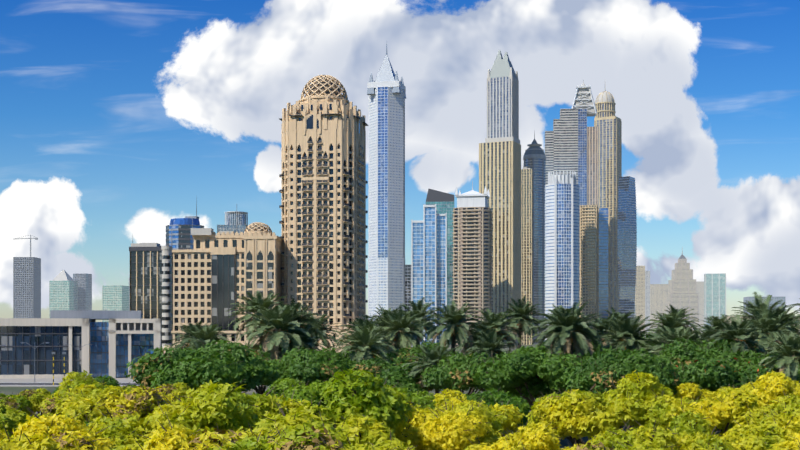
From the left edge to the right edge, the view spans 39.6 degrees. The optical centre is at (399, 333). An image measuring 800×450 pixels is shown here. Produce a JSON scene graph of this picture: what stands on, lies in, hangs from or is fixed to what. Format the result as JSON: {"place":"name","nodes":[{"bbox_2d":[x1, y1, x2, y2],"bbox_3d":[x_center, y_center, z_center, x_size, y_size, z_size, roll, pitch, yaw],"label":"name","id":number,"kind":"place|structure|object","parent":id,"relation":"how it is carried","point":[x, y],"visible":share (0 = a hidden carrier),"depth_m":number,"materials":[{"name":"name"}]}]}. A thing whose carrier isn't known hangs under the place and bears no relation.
{"place":"outdoors","nodes":[
{"label":"outdoors","id":0,"kind":"place"},
{"bbox_2d":[0,378,480,386],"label":"road","id":1,"kind":"structure","parent":0,"point":[26,382],"depth_m":301.76,"materials":[{"name":"grey asphalt"}]},
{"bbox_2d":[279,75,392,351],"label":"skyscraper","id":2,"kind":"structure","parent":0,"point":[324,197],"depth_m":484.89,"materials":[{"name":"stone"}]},
{"bbox_2d":[0,343,720,449],"bbox_3d":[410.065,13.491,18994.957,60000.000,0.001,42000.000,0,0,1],"label":"ground","id":3,"kind":"structure","parent":0,"point":[565,442],"depth_m":257.71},
{"bbox_2d":[0,396,18,411],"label":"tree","id":4,"kind":"object","parent":3,"relation":"on","point":[10,403],"visible":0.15,"depth_m":103.69,"materials":[{"name":"green plant"}]},
{"bbox_2d":[0,389,32,412],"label":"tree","id":5,"kind":"object","parent":3,"relation":"on","point":[23,401],"visible":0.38,"depth_m":125.69,"materials":[{"name":"green plant"}]},
{"bbox_2d":[13,257,40,317],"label":"building","id":6,"kind":"structure","parent":3,"relation":"on","point":[26,287],"depth_m":2318.22,"materials":[{"name":"grey glass"}]},
{"bbox_2d":[0,400,61,436],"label":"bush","id":7,"kind":"object","parent":3,"relation":"on","point":[11,419],"visible":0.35,"depth_m":74.31,"materials":[{"name":"green plant"}]},
{"bbox_2d":[18,388,51,415],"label":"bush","id":8,"kind":"object","parent":3,"relation":"on","point":[36,397],"visible":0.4,"depth_m":128.56,"materials":[{"name":"yellow plant"}]},
{"bbox_2d":[0,406,116,449],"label":"bush","id":9,"kind":"object","parent":3,"relation":"on","point":[63,433],"visible":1,"depth_m":52.79,"materials":[{"name":"yellow plant"}]},
{"bbox_2d":[49,269,77,317],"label":"building","id":10,"kind":"structure","parent":3,"relation":"on","point":[63,289],"depth_m":2519.49,"materials":[{"name":"teal glass"}]},
{"bbox_2d":[0,310,160,378],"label":"low-rise building","id":11,"kind":"structure","parent":3,"relation":"on","point":[118,339],"depth_m":333.18,"materials":[{"name":"stone"}]},
{"bbox_2d":[73,274,91,309],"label":"building","id":12,"kind":"structure","parent":3,"relation":"on","point":[84,291],"depth_m":2566.37,"materials":[{"name":"glass"}]},
{"bbox_2d":[50,372,120,397],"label":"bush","id":13,"kind":"object","parent":3,"relation":"on","point":[109,381],"visible":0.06,"depth_m":122.50,"materials":[{"name":"green plant"}]},
{"bbox_2d":[39,384,171,424],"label":"bush","id":14,"kind":"object","parent":3,"relation":"on","point":[92,398],"visible":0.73,"depth_m":83.87,"materials":[{"name":"yellow plant"}]},
{"bbox_2d":[52,370,161,396],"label":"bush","id":15,"kind":"object","parent":3,"relation":"on","point":[77,378],"visible":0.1,"depth_m":105.75,"materials":[{"name":"yellow plant"}]},
{"bbox_2d":[102,285,128,321],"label":"building","id":16,"kind":"structure","parent":3,"relation":"on","point":[115,297],"depth_m":2415.32,"materials":[{"name":"teal glass"}]},
{"bbox_2d":[129,243,172,348],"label":"building","id":17,"kind":"structure","parent":3,"relation":"on","point":[151,280],"depth_m":536.54,"materials":[{"name":"black stone"}]},
{"bbox_2d":[166,202,203,249],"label":"office building","id":18,"kind":"structure","parent":3,"relation":"on","point":[180,230],"depth_m":892.85,"materials":[{"name":"blue glass"}]},
{"bbox_2d":[155,382,219,401],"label":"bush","id":19,"kind":"object","parent":3,"relation":"on","point":[178,389],"visible":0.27,"depth_m":110.99,"materials":[{"name":"yellow plant"}]},
{"bbox_2d":[166,321,224,348],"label":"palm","id":20,"kind":"object","parent":3,"relation":"on","point":[192,328],"visible":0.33,"depth_m":191.14,"materials":[{"name":"green"}]},
{"bbox_2d":[186,340,220,351],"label":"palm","id":21,"kind":"object","parent":3,"relation":"on","point":[198,344],"visible":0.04,"depth_m":141.00,"materials":[{"name":"green"}]},
{"bbox_2d":[124,338,282,392],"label":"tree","id":22,"kind":"object","parent":3,"relation":"on","point":[250,367],"visible":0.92,"depth_m":118.77,"materials":[{"name":"green plant"}]},
{"bbox_2d":[174,323,235,349],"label":"palm tree","id":23,"kind":"object","parent":3,"relation":"on","point":[206,334],"visible":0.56,"depth_m":159.23,"materials":[{"name":"green"}]},
{"bbox_2d":[88,379,329,449],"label":"bush","id":24,"kind":"object","parent":3,"relation":"on","point":[211,414],"visible":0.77,"depth_m":56.98,"materials":[{"name":"yellow plant"}]},
{"bbox_2d":[171,222,281,352],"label":"apartment building","id":25,"kind":"structure","parent":3,"relation":"on","point":[214,275],"depth_m":480.79,"materials":[{"name":"beige concrete"}]},
{"bbox_2d":[191,216,236,235],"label":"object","id":26,"kind":"structure","parent":25,"relation":"on","point":[202,231],"depth_m":482.92,"materials":[{"name":"silver metal"}]},
{"bbox_2d":[217,211,247,234],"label":"building","id":27,"kind":"structure","parent":3,"relation":"on","point":[230,221],"depth_m":993.27,"materials":[{"name":"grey glass"}]},
{"bbox_2d":[225,290,289,391],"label":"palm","id":28,"kind":"object","parent":3,"relation":"on","point":[254,302],"visible":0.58,"depth_m":180.23,"materials":[{"name":"green"}]},
{"bbox_2d":[231,343,287,394],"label":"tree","id":29,"kind":"object","parent":3,"relation":"on","point":[259,390],"visible":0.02,"depth_m":164.12,"materials":[{"name":"green plant"}]},
{"bbox_2d":[236,303,321,359],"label":"palm tree","id":30,"kind":"object","parent":3,"relation":"on","point":[278,322],"visible":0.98,"depth_m":147.80,"materials":[{"name":"green"}]},
{"bbox_2d":[261,298,323,342],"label":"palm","id":31,"kind":"object","parent":3,"relation":"on","point":[297,307],"visible":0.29,"depth_m":172.75,"materials":[{"name":"green"}]},
{"bbox_2d":[264,374,330,406],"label":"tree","id":32,"kind":"object","parent":3,"relation":"on","point":[313,391],"visible":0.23,"depth_m":101.97,"materials":[{"name":"green plant"}]},
{"bbox_2d":[271,325,330,357],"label":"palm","id":33,"kind":"object","parent":3,"relation":"on","point":[307,340],"visible":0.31,"depth_m":149.36,"materials":[{"name":"green"}]},
{"bbox_2d":[265,344,351,386],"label":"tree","id":34,"kind":"object","parent":3,"relation":"on","point":[307,366],"visible":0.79,"depth_m":137.68,"materials":[{"name":"green plant"}]},
{"bbox_2d":[208,412,417,449],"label":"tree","id":35,"kind":"object","parent":3,"relation":"on","point":[347,435],"visible":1,"depth_m":44.27,"materials":[{"name":"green plant"}]},
{"bbox_2d":[299,314,342,350],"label":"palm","id":36,"kind":"object","parent":3,"relation":"on","point":[323,335],"visible":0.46,"depth_m":224.75,"materials":[{"name":"green"}]},
{"bbox_2d":[230,365,413,438],"bbox_3d":[-5.233,7.893,68.327,12.632,12.022,13.523,0,0,-18],"label":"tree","id":37,"kind":"object","parent":3,"relation":"on","point":[370,395],"visible":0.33,"depth_m":64.27,"materials":[{"name":"green plant"}]},
{"bbox_2d":[313,348,382,383],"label":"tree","id":38,"kind":"object","parent":3,"relation":"on","point":[350,361],"depth_m":146.94,"materials":[{"name":"green plant"}]},
{"bbox_2d":[336,316,386,354],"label":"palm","id":39,"kind":"object","parent":3,"relation":"on","point":[365,320],"visible":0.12,"depth_m":177.45,"materials":[{"name":"green"}]},
{"bbox_2d":[335,317,393,353],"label":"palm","id":40,"kind":"object","parent":3,"relation":"on","point":[362,324],"visible":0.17,"depth_m":161.50,"materials":[{"name":"green"}]},
{"bbox_2d":[329,325,401,363],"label":"palm tree","id":41,"kind":"object","parent":3,"relation":"on","point":[365,340],"visible":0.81,"depth_m":148.30,"materials":[{"name":"green"}]},
{"bbox_2d":[367,43,405,320],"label":"skyscraper","id":42,"kind":"structure","parent":3,"relation":"on","point":[386,91],"depth_m":1482.97,"materials":[{"name":"blue glass"}]},
{"bbox_2d":[340,356,433,394],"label":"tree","id":43,"kind":"object","parent":3,"relation":"on","point":[393,375],"visible":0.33,"depth_m":135.73,"materials":[{"name":"green plant"}]},
{"bbox_2d":[363,305,417,355],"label":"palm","id":44,"kind":"object","parent":3,"relation":"on","point":[381,317],"visible":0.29,"depth_m":206.82,"materials":[{"name":"green"}]},
{"bbox_2d":[374,305,432,353],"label":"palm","id":45,"kind":"object","parent":3,"relation":"on","point":[399,326],"visible":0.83,"depth_m":166.85,"materials":[{"name":"green"}]},
{"bbox_2d":[405,265,410,311],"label":"building","id":46,"kind":"structure","parent":3,"relation":"on","point":[407,284],"depth_m":1249.84,"materials":[{"name":"grey glass"}]},
{"bbox_2d":[388,383,436,408],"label":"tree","id":47,"kind":"object","parent":3,"relation":"on","point":[424,400],"visible":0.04,"depth_m":102.65,"materials":[{"name":"green plant"}]},
{"bbox_2d":[376,341,457,366],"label":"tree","id":48,"kind":"object","parent":3,"relation":"on","point":[395,359],"visible":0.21,"depth_m":149.98,"materials":[{"name":"green plant"}]},
{"bbox_2d":[400,297,444,345],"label":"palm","id":49,"kind":"object","parent":3,"relation":"on","point":[417,308],"visible":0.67,"depth_m":212.67,"materials":[{"name":"green"}]},
{"bbox_2d":[411,204,446,346],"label":"skyscraper","id":50,"kind":"structure","parent":3,"relation":"on","point":[429,257],"depth_m":1117.27,"materials":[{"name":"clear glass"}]},
{"bbox_2d":[401,344,463,404],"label":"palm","id":51,"kind":"object","parent":3,"relation":"on","point":[434,356],"visible":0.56,"depth_m":136.26,"materials":[{"name":"green"}]},
{"bbox_2d":[426,189,453,344],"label":"skyscraper","id":52,"kind":"structure","parent":3,"relation":"on","point":[443,202],"depth_m":1334.93,"materials":[{"name":"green glass"}]},
{"bbox_2d":[387,399,503,449],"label":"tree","id":53,"kind":"object","parent":3,"relation":"on","point":[452,429],"visible":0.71,"depth_m":72.14,"materials":[{"name":"yellow plant"}]},
{"bbox_2d":[418,347,493,394],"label":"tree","id":54,"kind":"object","parent":3,"relation":"on","point":[457,372],"visible":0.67,"depth_m":132.59,"materials":[{"name":"green plant"}]},
{"bbox_2d":[422,301,490,351],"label":"palm tree","id":55,"kind":"object","parent":3,"relation":"on","point":[455,319],"visible":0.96,"depth_m":158.41,"materials":[{"name":"green"}]},
{"bbox_2d":[397,386,524,449],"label":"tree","id":56,"kind":"object","parent":3,"relation":"on","point":[508,417],"visible":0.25,"depth_m":80.82,"materials":[{"name":"yellow plant"}]},
{"bbox_2d":[455,328,485,393],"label":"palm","id":57,"kind":"object","parent":3,"relation":"on","point":[462,346],"visible":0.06,"depth_m":198.03,"materials":[{"name":"green"}]},
{"bbox_2d":[452,180,492,346],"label":"skyscraper","id":58,"kind":"structure","parent":3,"relation":"on","point":[472,255],"depth_m":1025.69,"materials":[{"name":"beige concrete"}]},
{"bbox_2d":[444,388,529,426],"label":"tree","id":59,"kind":"object","parent":3,"relation":"on","point":[493,396],"visible":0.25,"depth_m":100.56,"materials":[{"name":"green plant"}]},
{"bbox_2d":[464,329,513,359],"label":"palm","id":60,"kind":"object","parent":3,"relation":"on","point":[492,342],"visible":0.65,"depth_m":153.27,"materials":[{"name":"green"}]},
{"bbox_2d":[467,308,528,351],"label":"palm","id":61,"kind":"object","parent":3,"relation":"on","point":[494,321],"visible":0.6,"depth_m":162.02,"materials":[{"name":"green"}]},
{"bbox_2d":[479,50,520,343],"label":"skyscraper","id":62,"kind":"structure","parent":3,"relation":"on","point":[500,163],"depth_m":1431.07,"materials":[{"name":"beige stone"}]},
{"bbox_2d":[497,296,544,348],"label":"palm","id":63,"kind":"object","parent":3,"relation":"on","point":[522,310],"visible":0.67,"depth_m":242.70,"materials":[{"name":"green"}]},
{"bbox_2d":[521,169,532,344],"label":"skyscraper","id":64,"kind":"structure","parent":3,"relation":"on","point":[527,233],"depth_m":1296.86,"materials":[{"name":"beige stone"}]},
{"bbox_2d":[464,421,591,449],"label":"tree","id":65,"kind":"object","parent":3,"relation":"on","point":[526,438],"visible":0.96,"depth_m":67.35,"materials":[{"name":"yellow plant"}]},
{"bbox_2d":[487,375,570,410],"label":"bush","id":66,"kind":"object","parent":3,"relation":"on","point":[534,391],"visible":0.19,"depth_m":128.77,"materials":[{"name":"green plant"}]},
{"bbox_2d":[472,339,589,405],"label":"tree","id":67,"kind":"object","parent":3,"relation":"on","point":[517,367],"visible":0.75,"depth_m":125.95,"materials":[{"name":"green plant"}]},
{"bbox_2d":[523,130,545,342],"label":"skyscraper","id":68,"kind":"structure","parent":3,"relation":"on","point":[534,157],"depth_m":1482.83,"materials":[{"name":"grey glass"}]},
{"bbox_2d":[545,171,578,339],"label":"skyscraper","id":69,"kind":"structure","parent":3,"relation":"on","point":[562,239],"depth_m":1181.64,"materials":[{"name":"blue glass"}]},
{"bbox_2d":[528,305,596,354],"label":"palm tree","id":70,"kind":"object","parent":3,"relation":"on","point":[549,334],"visible":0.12,"depth_m":147.85,"materials":[{"name":"green"}]},
{"bbox_2d":[539,389,594,446],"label":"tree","id":71,"kind":"object","parent":3,"relation":"on","point":[571,440],"depth_m":107.47,"materials":[{"name":"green plant"}]},
{"bbox_2d":[536,299,605,357],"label":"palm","id":72,"kind":"object","parent":3,"relation":"on","point":[567,335],"visible":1,"depth_m":142.22,"materials":[{"name":"green"}]},
{"bbox_2d":[545,80,597,316],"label":"skyscraper","id":73,"kind":"structure","parent":3,"relation":"on","point":[571,141],"depth_m":1601.30,"materials":[{"name":"grey glass"}]},
{"bbox_2d":[539,341,605,365],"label":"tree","id":74,"kind":"object","parent":3,"relation":"on","point":[588,353],"visible":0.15,"depth_m":164.08,"materials":[{"name":"green plant"}]},
{"bbox_2d":[579,205,598,331],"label":"tan tower","id":75,"kind":"structure","parent":3,"relation":"on","point":[589,248],"depth_m":1245.35,"materials":[{"name":"beige concrete"}]},
{"bbox_2d":[526,370,674,444],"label":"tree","id":76,"kind":"object","parent":3,"relation":"on","point":[578,414],"visible":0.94,"depth_m":82.64,"materials":[{"name":"yellow plant"}]},
{"bbox_2d":[583,312,621,348],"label":"palm tree","id":77,"kind":"object","parent":3,"relation":"on","point":[599,331],"visible":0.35,"depth_m":172.41,"materials":[{"name":"green"}]},
{"bbox_2d":[598,208,609,319],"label":"skyscraper","id":78,"kind":"structure","parent":3,"relation":"on","point":[604,260],"depth_m":1264.95,"materials":[{"name":"beige glass"}]},
{"bbox_2d":[594,88,621,315],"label":"skyscraper","id":79,"kind":"structure","parent":3,"relation":"on","point":[607,122],"depth_m":1727.34,"materials":[{"name":"beige stone"}]},
{"bbox_2d":[597,307,642,330],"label":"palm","id":80,"kind":"object","parent":3,"relation":"on","point":[620,316],"visible":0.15,"depth_m":241.94,"materials":[{"name":"green"}]},
{"bbox_2d":[560,344,683,429],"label":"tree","id":81,"kind":"object","parent":3,"relation":"on","point":[611,369],"visible":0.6,"depth_m":114.60,"materials":[{"name":"green plant"}]},
{"bbox_2d":[617,176,636,319],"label":"twisted tower","id":82,"kind":"structure","parent":3,"relation":"on","point":[627,239],"depth_m":1684.26,"materials":[{"name":"blue glass"}]},
{"bbox_2d":[591,315,663,429],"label":"palm tree","id":83,"kind":"object","parent":3,"relation":"on","point":[626,334],"visible":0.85,"depth_m":147.59,"materials":[{"name":"green"}]},
{"bbox_2d":[635,266,644,333],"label":"beige tower","id":84,"kind":"structure","parent":3,"relation":"on","point":[640,293],"depth_m":2986.22,"materials":[{"name":"beige concrete"}]},
{"bbox_2d":[573,441,728,449],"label":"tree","id":85,"kind":"object","parent":3,"relation":"on","point":[598,445],"visible":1,"depth_m":53.20,"materials":[{"name":"yellow plant"}]},
{"bbox_2d":[650,284,667,332],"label":"building","id":86,"kind":"structure","parent":3,"relation":"on","point":[658,292],"depth_m":3582.38,"materials":[{"name":"beige stone"}]},
{"bbox_2d":[586,406,733,449],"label":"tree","id":87,"kind":"object","parent":3,"relation":"on","point":[680,434],"visible":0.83,"depth_m":61.71,"materials":[{"name":"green plant"}]},
{"bbox_2d":[642,307,699,335],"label":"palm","id":88,"kind":"object","parent":3,"relation":"on","point":[672,318],"visible":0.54,"depth_m":179.13,"materials":[{"name":"green"}]},
{"bbox_2d":[638,325,708,357],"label":"palm tree","id":89,"kind":"object","parent":3,"relation":"on","point":[670,334],"visible":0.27,"depth_m":138.25,"materials":[{"name":"green"}]},
{"bbox_2d":[654,304,699,332],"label":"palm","id":90,"kind":"object","parent":3,"relation":"on","point":[672,308],"visible":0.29,"depth_m":252.59,"materials":[{"name":"green"}]},
{"bbox_2d":[666,252,698,331],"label":"skyscraper","id":91,"kind":"structure","parent":3,"relation":"on","point":[682,293],"depth_m":3451.38,"materials":[{"name":"concrete"}]},
{"bbox_2d":[682,328,710,343],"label":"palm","id":92,"kind":"object","parent":3,"relation":"on","point":[697,336],"visible":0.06,"depth_m":160.82,"materials":[{"name":"green"}]},
{"bbox_2d":[696,282,703,332],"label":"building","id":93,"kind":"structure","parent":3,"relation":"on","point":[700,288],"depth_m":3977.03,"materials":[{"name":"beige concrete"}]},
{"bbox_2d":[636,387,772,441],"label":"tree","id":94,"kind":"object","parent":3,"relation":"on","point":[725,410],"visible":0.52,"depth_m":81.40,"materials":[{"name":"yellow plant"}]},
{"bbox_2d":[673,381,738,432],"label":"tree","id":95,"kind":"object","parent":3,"relation":"on","point":[691,391],"visible":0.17,"depth_m":114.80,"materials":[{"name":"yellow plant"}]},
{"bbox_2d":[694,314,731,332],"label":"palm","id":96,"kind":"object","parent":3,"relation":"on","point":[715,321],"visible":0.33,"depth_m":245.89,"materials":[{"name":"green"}]},
{"bbox_2d":[698,325,731,341],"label":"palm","id":97,"kind":"object","parent":3,"relation":"on","point":[713,333],"visible":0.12,"depth_m":159.99,"materials":[{"name":"green"}]},
{"bbox_2d":[704,273,725,329],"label":"skyscraper","id":98,"kind":"structure","parent":3,"relation":"on","point":[715,295],"depth_m":3281.34,"materials":[{"name":"teal glass"}]},
{"bbox_2d":[655,336,776,372],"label":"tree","id":99,"kind":"object","parent":3,"relation":"on","point":[688,353],"visible":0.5,"depth_m":130.29,"materials":[{"name":"green plant"}]},
{"bbox_2d":[672,347,785,393],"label":"bush","id":100,"kind":"object","parent":3,"relation":"on","point":[711,376],"visible":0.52,"depth_m":121.62,"materials":[{"name":"green plant"}]},
{"bbox_2d":[700,314,768,354],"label":"palm tree","id":101,"kind":"object","parent":3,"relation":"on","point":[739,331],"visible":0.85,"depth_m":133.01,"materials":[{"name":"green"}]},
{"bbox_2d":[715,370,799,414],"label":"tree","id":102,"kind":"object","parent":3,"relation":"on","point":[767,392],"visible":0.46,"depth_m":96.15,"materials":[{"name":"yellow plant"}]},
{"bbox_2d":[723,403,799,449],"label":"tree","id":103,"kind":"object","parent":3,"relation":"on","point":[776,431],"visible":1,"depth_m":74.45,"materials":[{"name":"yellow plant"}]},
{"bbox_2d":[727,292,797,340],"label":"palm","id":104,"kind":"object","parent":3,"relation":"on","point":[756,303],"visible":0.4,"depth_m":175.24,"materials":[{"name":"green"}]},
{"bbox_2d":[743,297,784,314],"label":"building","id":105,"kind":"structure","parent":3,"relation":"on","point":[774,300],"depth_m":2979.35,"materials":[{"name":"grey glass"}]},
{"bbox_2d":[731,379,799,394],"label":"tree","id":106,"kind":"object","parent":3,"relation":"on","point":[797,389],"depth_m":102.04,"materials":[{"name":"yellow plant"}]},
{"bbox_2d":[740,305,799,351],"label":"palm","id":107,"kind":"object","parent":3,"relation":"on","point":[769,323],"visible":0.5,"depth_m":154.07,"materials":[{"name":"green"}]},
{"bbox_2d":[748,302,799,351],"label":"palm tree","id":108,"kind":"object","parent":3,"relation":"on","point":[777,314],"visible":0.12,"depth_m":171.55,"materials":[{"name":"green"}]},
{"bbox_2d":[758,328,799,381],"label":"palm tree","id":109,"kind":"object","parent":3,"relation":"on","point":[790,355],"visible":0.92,"depth_m":122.47,"materials":[{"name":"green"}]},
{"bbox_2d":[0,0,799,321],"label":"sky","id":110,"kind":"structure","parent":0,"point":[118,117],"materials":[{"name":"blue"}]},
{"bbox_2d":[645,271,649,336],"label":"pale tower","id":111,"kind":"structure","parent":0,"point":[647,293],"depth_m":3184.84,"materials":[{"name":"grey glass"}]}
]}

